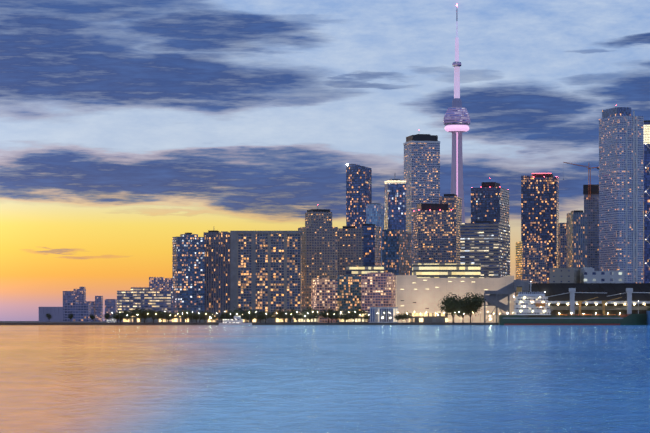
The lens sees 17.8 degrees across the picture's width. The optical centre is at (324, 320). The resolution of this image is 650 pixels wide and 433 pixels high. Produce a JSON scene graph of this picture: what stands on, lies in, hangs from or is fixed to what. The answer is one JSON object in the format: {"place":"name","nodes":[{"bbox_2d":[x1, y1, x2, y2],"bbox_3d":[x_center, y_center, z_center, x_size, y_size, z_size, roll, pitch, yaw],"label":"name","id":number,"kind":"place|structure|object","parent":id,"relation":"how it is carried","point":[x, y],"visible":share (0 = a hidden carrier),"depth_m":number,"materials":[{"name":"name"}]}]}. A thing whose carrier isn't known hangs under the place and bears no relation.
{"place":"outdoors","nodes":[
{"label":"outdoors","id":0,"kind":"place"},
{"bbox_2d":[63,291,72,303],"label":"building","id":1,"kind":"structure","parent":0,"point":[67,295],"depth_m":5212.43,"materials":[{"name":"blue glass"}]},
{"bbox_2d":[73,287,85,303],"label":"building","id":2,"kind":"structure","parent":0,"point":[79,294],"depth_m":5211.90,"materials":[{"name":"blue glass"}]},
{"bbox_2d":[85,301,94,321],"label":"building","id":3,"kind":"structure","parent":0,"point":[92,303],"depth_m":5010.83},
{"bbox_2d":[95,296,102,321],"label":"building","id":4,"kind":"structure","parent":0,"point":[99,308],"depth_m":5010.51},
{"bbox_2d":[105,299,116,321],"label":"building","id":5,"kind":"structure","parent":0,"point":[110,306],"depth_m":4809.58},
{"bbox_2d":[149,277,171,290],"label":"building slab","id":6,"kind":"structure","parent":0,"point":[160,284],"depth_m":3304.85,"materials":[{"name":"blue glass"}]},
{"bbox_2d":[0,321,497,324],"bbox_3d":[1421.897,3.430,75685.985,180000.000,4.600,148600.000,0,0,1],"label":"ground","id":7,"kind":"structure","parent":0,"point":[93,323],"depth_m":1401.55,"materials":[{"name":"black concrete"}]},
{"bbox_2d":[39,307,62,321],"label":"building silos","id":8,"kind":"object","parent":7,"relation":"on","point":[56,313],"visible":0.79,"depth_m":3608.92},
{"bbox_2d":[63,300,90,321],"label":"building","id":9,"kind":"structure","parent":7,"relation":"on","point":[79,312],"depth_m":3608.20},
{"bbox_2d":[102,312,111,319],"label":"tree","id":10,"kind":"object","parent":7,"relation":"on","point":[108,316],"visible":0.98,"depth_m":2675.45,"materials":[{"name":"green plant"}]},
{"bbox_2d":[111,314,122,322],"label":"tree","id":11,"kind":"object","parent":7,"relation":"on","point":[116,316],"visible":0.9,"depth_m":1450.45,"materials":[{"name":"green plant"}]},
{"bbox_2d":[122,313,133,322],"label":"tree","id":12,"kind":"object","parent":7,"relation":"on","point":[127,316],"visible":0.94,"depth_m":1431.66,"materials":[{"name":"green plant"}]},
{"bbox_2d":[124,308,152,322],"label":"tree","id":13,"kind":"object","parent":7,"relation":"on","point":[133,312],"visible":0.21,"depth_m":1469.95,"materials":[{"name":"green plant"}]},
{"bbox_2d":[117,287,171,321],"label":"building","id":14,"kind":"structure","parent":7,"relation":"on","point":[145,298],"depth_m":2704.27,"materials":[{"name":"blue glass"}]},
{"bbox_2d":[123,316,167,321],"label":"low waterfront building","id":15,"kind":"structure","parent":7,"relation":"on","point":[142,320],"depth_m":1702.43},
{"bbox_2d":[135,309,156,322],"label":"tree","id":16,"kind":"object","parent":7,"relation":"on","point":[144,315],"visible":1,"depth_m":1429.42,"materials":[{"name":"green plant"}]},
{"bbox_2d":[147,309,161,322],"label":"tree","id":17,"kind":"object","parent":7,"relation":"on","point":[157,316],"visible":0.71,"depth_m":1448.47,"materials":[{"name":"green plant"}]},
{"bbox_2d":[154,310,174,322],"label":"tree","id":18,"kind":"object","parent":7,"relation":"on","point":[162,316],"visible":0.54,"depth_m":1477.10,"materials":[{"name":"green plant"}]},
{"bbox_2d":[162,311,180,322],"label":"tree","id":19,"kind":"object","parent":7,"relation":"on","point":[170,314],"visible":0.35,"depth_m":1483.22,"materials":[{"name":"green plant"}]},
{"bbox_2d":[175,309,194,322],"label":"tree","id":20,"kind":"object","parent":7,"relation":"on","point":[184,315],"visible":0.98,"depth_m":1438.71,"materials":[{"name":"green plant"}]},
{"bbox_2d":[172,233,203,314],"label":"high-rise building","id":21,"kind":"structure","parent":7,"relation":"on","point":[187,271],"depth_m":1752.50,"materials":[{"name":"grey"}]},
{"bbox_2d":[172,315,215,321],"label":"low waterfront building","id":22,"kind":"structure","parent":7,"relation":"on","point":[184,320],"depth_m":1651.72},
{"bbox_2d":[191,310,205,322],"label":"tree","id":23,"kind":"object","parent":7,"relation":"on","point":[197,314],"visible":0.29,"depth_m":1480.64,"materials":[{"name":"green plant"}]},
{"bbox_2d":[197,311,212,322],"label":"tree","id":24,"kind":"object","parent":7,"relation":"on","point":[205,315],"visible":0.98,"depth_m":1469.94,"materials":[{"name":"green plant"}]},
{"bbox_2d":[202,314,220,322],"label":"tree","id":25,"kind":"object","parent":7,"relation":"on","point":[213,317],"visible":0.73,"depth_m":1477.03,"materials":[{"name":"green plant"}]},
{"bbox_2d":[204,230,230,321],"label":"high-rise building","id":26,"kind":"structure","parent":7,"relation":"on","point":[217,272],"depth_m":1801.42,"materials":[{"name":"grey"}]},
{"bbox_2d":[222,310,240,318],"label":"tree","id":27,"kind":"object","parent":7,"relation":"on","point":[231,314],"visible":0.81,"depth_m":1451.26,"materials":[{"name":"green plant"}]},
{"bbox_2d":[236,312,248,319],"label":"tree","id":28,"kind":"object","parent":7,"relation":"on","point":[242,316],"visible":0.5,"depth_m":1454.03,"materials":[{"name":"green plant"}]},
{"bbox_2d":[230,307,261,322],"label":"tree","id":29,"kind":"object","parent":7,"relation":"on","point":[246,311],"visible":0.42,"depth_m":1475.03,"materials":[{"name":"green plant"}]},
{"bbox_2d":[244,313,258,322],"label":"tree","id":30,"kind":"object","parent":7,"relation":"on","point":[253,316],"visible":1,"depth_m":1430.42,"materials":[{"name":"green plant"}]},
{"bbox_2d":[255,313,268,322],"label":"tree","id":31,"kind":"object","parent":7,"relation":"on","point":[262,316],"visible":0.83,"depth_m":1437.83,"materials":[{"name":"green plant"}]},
{"bbox_2d":[257,310,271,322],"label":"tree","id":32,"kind":"object","parent":7,"relation":"on","point":[265,313],"visible":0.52,"depth_m":1495.37,"materials":[{"name":"green plant"}]},
{"bbox_2d":[230,231,301,321],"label":"apartment building","id":33,"kind":"structure","parent":7,"relation":"on","point":[266,270],"depth_m":1800.55,"materials":[{"name":"concrete"}]},
{"bbox_2d":[243,317,289,322],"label":"low waterfront building","id":34,"kind":"structure","parent":7,"relation":"on","point":[272,320],"depth_m":1600.43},
{"bbox_2d":[271,308,303,322],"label":"tree","id":35,"kind":"object","parent":7,"relation":"on","point":[280,314],"visible":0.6,"depth_m":1481.79,"materials":[{"name":"green plant"}]},
{"bbox_2d":[283,311,298,322],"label":"tree","id":36,"kind":"object","parent":7,"relation":"on","point":[289,315],"visible":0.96,"depth_m":1431.79,"materials":[{"name":"green plant"}]},
{"bbox_2d":[293,312,299,320],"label":"tree","id":37,"kind":"object","parent":7,"relation":"on","point":[297,316],"visible":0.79,"depth_m":1435.88,"materials":[{"name":"green plant"}]},
{"bbox_2d":[294,313,316,322],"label":"low waterfront building","id":38,"kind":"structure","parent":7,"relation":"on","point":[300,320],"depth_m":1519.91,"materials":[{"name":"yellow glass"}]},
{"bbox_2d":[300,312,311,322],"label":"tree","id":39,"kind":"object","parent":7,"relation":"on","point":[302,315],"visible":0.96,"depth_m":1431.65,"materials":[{"name":"green plant"}]},
{"bbox_2d":[299,308,320,322],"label":"tree","id":40,"kind":"object","parent":7,"relation":"on","point":[313,313],"visible":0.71,"depth_m":1469.40,"materials":[{"name":"green plant"}]},
{"bbox_2d":[119,311,507,322],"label":"street lamps","id":41,"kind":"object","parent":7,"relation":"on","point":[305,316],"visible":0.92,"depth_m":1405.86,"materials":[{"name":"grey metal"}]},
{"bbox_2d":[298,209,337,311],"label":"beige building","id":42,"kind":"structure","parent":7,"relation":"on","point":[319,245],"depth_m":1851.04,"materials":[{"name":"grey"}]},
{"bbox_2d":[311,278,336,322],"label":"apartment building","id":43,"kind":"structure","parent":7,"relation":"on","point":[323,293],"depth_m":1559.97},
{"bbox_2d":[316,308,343,322],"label":"tree","id":44,"kind":"object","parent":7,"relation":"on","point":[330,313],"visible":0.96,"depth_m":1458.97,"materials":[{"name":"green plant"}]},
{"bbox_2d":[333,313,354,322],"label":"tree","id":45,"kind":"object","parent":7,"relation":"on","point":[345,316],"visible":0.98,"depth_m":1449.62,"materials":[{"name":"green plant"}]},
{"bbox_2d":[337,275,360,322],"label":"apartment building","id":46,"kind":"structure","parent":7,"relation":"on","point":[348,292],"depth_m":1579.29,"materials":[{"name":"blue glass"}]},
{"bbox_2d":[338,226,362,274],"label":"beige building","id":47,"kind":"structure","parent":7,"relation":"on","point":[350,245],"depth_m":1899.26,"materials":[{"name":"grey"}]},
{"bbox_2d":[339,311,367,322],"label":"low waterfront building","id":48,"kind":"structure","parent":7,"relation":"on","point":[358,319],"depth_m":1489.18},
{"bbox_2d":[343,307,364,322],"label":"tree","id":49,"kind":"object","parent":7,"relation":"on","point":[356,313],"visible":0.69,"depth_m":1482.44,"materials":[{"name":"green plant"}]},
{"bbox_2d":[346,164,371,227],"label":"skyscraper","id":50,"kind":"structure","parent":7,"relation":"on","point":[358,188],"depth_m":2800.32,"materials":[{"name":"blue glass"}]},
{"bbox_2d":[361,313,369,322],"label":"tree","id":51,"kind":"object","parent":7,"relation":"on","point":[366,316],"visible":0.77,"depth_m":1483.08,"materials":[{"name":"green plant"}]},
{"bbox_2d":[366,203,383,265],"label":"skyscraper","id":52,"kind":"structure","parent":7,"relation":"on","point":[375,213],"depth_m":2401.28,"materials":[{"name":"blue glass"}]},
{"bbox_2d":[361,272,396,322],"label":"apartment building","id":53,"kind":"structure","parent":7,"relation":"on","point":[378,289],"depth_m":1559.38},
{"bbox_2d":[370,307,397,322],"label":"glazed pavilion","id":54,"kind":"structure","parent":7,"relation":"on","point":[377,314],"depth_m":1453.83,"materials":[{"name":"glass"}]},
{"bbox_2d":[385,179,405,230],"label":"skyscraper","id":55,"kind":"structure","parent":7,"relation":"on","point":[395,204],"depth_m":2848.39,"materials":[{"name":"blue glass"}]},
{"bbox_2d":[382,229,411,274],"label":"teal glass building","id":56,"kind":"structure","parent":7,"relation":"on","point":[396,252],"depth_m":2201.99,"materials":[{"name":"blue glass"}]},
{"bbox_2d":[393,314,400,320],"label":"tree","id":57,"kind":"object","parent":7,"relation":"on","point":[396,317],"visible":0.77,"depth_m":1428.15,"materials":[{"name":"green plant"}]},
{"bbox_2d":[402,311,412,322],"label":"tree","id":58,"kind":"object","parent":7,"relation":"on","point":[405,315],"visible":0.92,"depth_m":1427.85,"materials":[{"name":"green plant"}]},
{"bbox_2d":[409,313,447,322],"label":"waterfront pavilion","id":59,"kind":"structure","parent":7,"relation":"on","point":[428,318],"depth_m":1438.25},
{"bbox_2d":[413,203,451,263],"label":"beige building","id":60,"kind":"structure","parent":7,"relation":"on","point":[432,233],"depth_m":2298.43,"materials":[{"name":"grey"}]},
{"bbox_2d":[412,264,480,277],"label":"building","id":61,"kind":"structure","parent":7,"relation":"on","point":[446,270],"depth_m":1897.57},
{"bbox_2d":[437,294,467,322],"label":"tree","id":62,"kind":"object","parent":7,"relation":"on","point":[451,305],"visible":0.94,"depth_m":1419.23,"materials":[{"name":"green plant"}]},
{"bbox_2d":[396,275,513,322],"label":"cream hall","id":63,"kind":"structure","parent":7,"relation":"on","point":[414,294],"depth_m":1498.01,"materials":[{"name":"beige concrete"}]},
{"bbox_2d":[443,4,469,222],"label":"observation tower","id":64,"kind":"structure","parent":7,"relation":"on","point":[456,120],"depth_m":3590.05,"materials":[{"name":"concrete"}]},
{"bbox_2d":[457,292,485,322],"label":"tree","id":65,"kind":"object","parent":7,"relation":"on","point":[474,303],"visible":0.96,"depth_m":1416.40,"materials":[{"name":"green plant"}]},
{"bbox_2d":[460,221,509,277],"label":"office building","id":66,"kind":"structure","parent":7,"relation":"on","point":[485,245],"depth_m":2098.56,"materials":[{"name":"grey glass"}]},
{"bbox_2d":[471,182,508,224],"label":"skyscraper","id":67,"kind":"structure","parent":7,"relation":"on","point":[489,201],"depth_m":2898.72,"materials":[{"name":"blue glass"}]},
{"bbox_2d":[484,280,528,322],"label":"conveyor gantry","id":68,"kind":"object","parent":7,"relation":"on","point":[493,298],"visible":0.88,"depth_m":1435.23,"materials":[{"name":"grey metal"}]},
{"bbox_2d":[521,173,558,282],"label":"skyscraper","id":69,"kind":"structure","parent":7,"relation":"on","point":[539,206],"depth_m":2694.71,"materials":[{"name":"blue glass"}]},
{"bbox_2d":[558,223,566,267],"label":"skyscraper","id":70,"kind":"structure","parent":7,"relation":"on","point":[562,245],"depth_m":2594.22,"materials":[{"name":"blue glass"}]},
{"bbox_2d":[550,268,580,282],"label":"tan building","id":71,"kind":"structure","parent":7,"relation":"on","point":[565,275],"depth_m":1797.08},
{"bbox_2d":[528,283,649,316],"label":"sugar refinery shed","id":72,"kind":"object","parent":7,"relation":"on","point":[564,298],"visible":0.75,"depth_m":1464.05,"materials":[{"name":"black metal"}]},
{"bbox_2d":[583,184,598,270],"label":"construction building","id":73,"kind":"structure","parent":7,"relation":"on","point":[591,207],"depth_m":2793.01,"materials":[{"name":"grey"}]},
{"bbox_2d":[563,162,598,199],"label":"crane tower","id":74,"kind":"structure","parent":73,"relation":"attached to","point":[597,167],"depth_m":2792.58,"materials":[{"name":"orange"}]},
{"bbox_2d":[581,267,624,282],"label":"white building","id":75,"kind":"structure","parent":7,"relation":"on","point":[589,275],"depth_m":1795.18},
{"bbox_2d":[644,120,649,282],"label":"skyscraper","id":76,"kind":"structure","parent":7,"relation":"on","point":[646,200],"depth_m":2891.43,"materials":[{"name":"grey"}]},
{"bbox_2d":[645,143,649,267],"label":"building diagrid lights","id":77,"kind":"object","parent":76,"relation":"attached to","point":[648,212],"visible":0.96,"depth_m":2890.02,"materials":[{"name":"grey"}]},
{"bbox_2d":[0,325,649,432],"bbox_3d":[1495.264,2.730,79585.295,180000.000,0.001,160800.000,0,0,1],"label":"water","id":78,"kind":"structure","parent":0,"point":[324,378],"depth_m":97.83,"materials":[{"name":"blue liquid"}]},
{"bbox_2d":[219,312,251,324],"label":"ferry boat","id":79,"kind":"object","parent":78,"relation":"on","point":[237,320],"visible":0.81,"depth_m":1378.42,"materials":[{"name":"white paint"}]},
{"bbox_2d":[498,281,646,324],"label":"cargo ship","id":80,"kind":"object","parent":78,"relation":"on","point":[531,303],"visible":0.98,"depth_m":1383.40,"materials":[{"name":"white paint"}]},
{"bbox_2d":[646,311,649,324],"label":"ship","id":81,"kind":"object","parent":78,"relation":"on","point":[648,317],"visible":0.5,"depth_m":1380.75,"materials":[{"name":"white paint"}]},
{"bbox_2d":[0,0,649,320],"label":"sky","id":82,"kind":"structure","parent":0,"point":[128,128],"materials":[{"name":"blue"}]},
{"bbox_2d":[346,266,383,274],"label":"building","id":83,"kind":"structure","parent":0,"point":[357,270],"depth_m":1799.05,"materials":[{"name":"yellow glass"}]},
{"bbox_2d":[360,224,380,265],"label":"high-rise building","id":84,"kind":"structure","parent":0,"point":[371,244],"depth_m":1999.65,"materials":[{"name":"grey"}]},
{"bbox_2d":[403,134,439,263],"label":"tall building","id":85,"kind":"structure","parent":0,"point":[422,165],"depth_m":2898.66,"materials":[{"name":"grey"}]},
{"bbox_2d":[439,194,461,263],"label":"building","id":86,"kind":"structure","parent":0,"point":[453,202],"depth_m":2498.21,"materials":[{"name":"grey"}]},
{"bbox_2d":[516,241,546,282],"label":"high-rise building","id":87,"kind":"structure","parent":0,"point":[531,261],"depth_m":2196.09,"materials":[{"name":"blue glass"}]},
{"bbox_2d":[567,210,586,268],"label":"grey building","id":88,"kind":"structure","parent":0,"point":[576,238],"depth_m":2494.70,"materials":[{"name":"grey"}]},
{"bbox_2d":[599,107,643,282],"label":"skyscraper","id":89,"kind":"structure","parent":0,"point":[621,188],"depth_m":2596.36,"materials":[{"name":"glass"}]}
]}

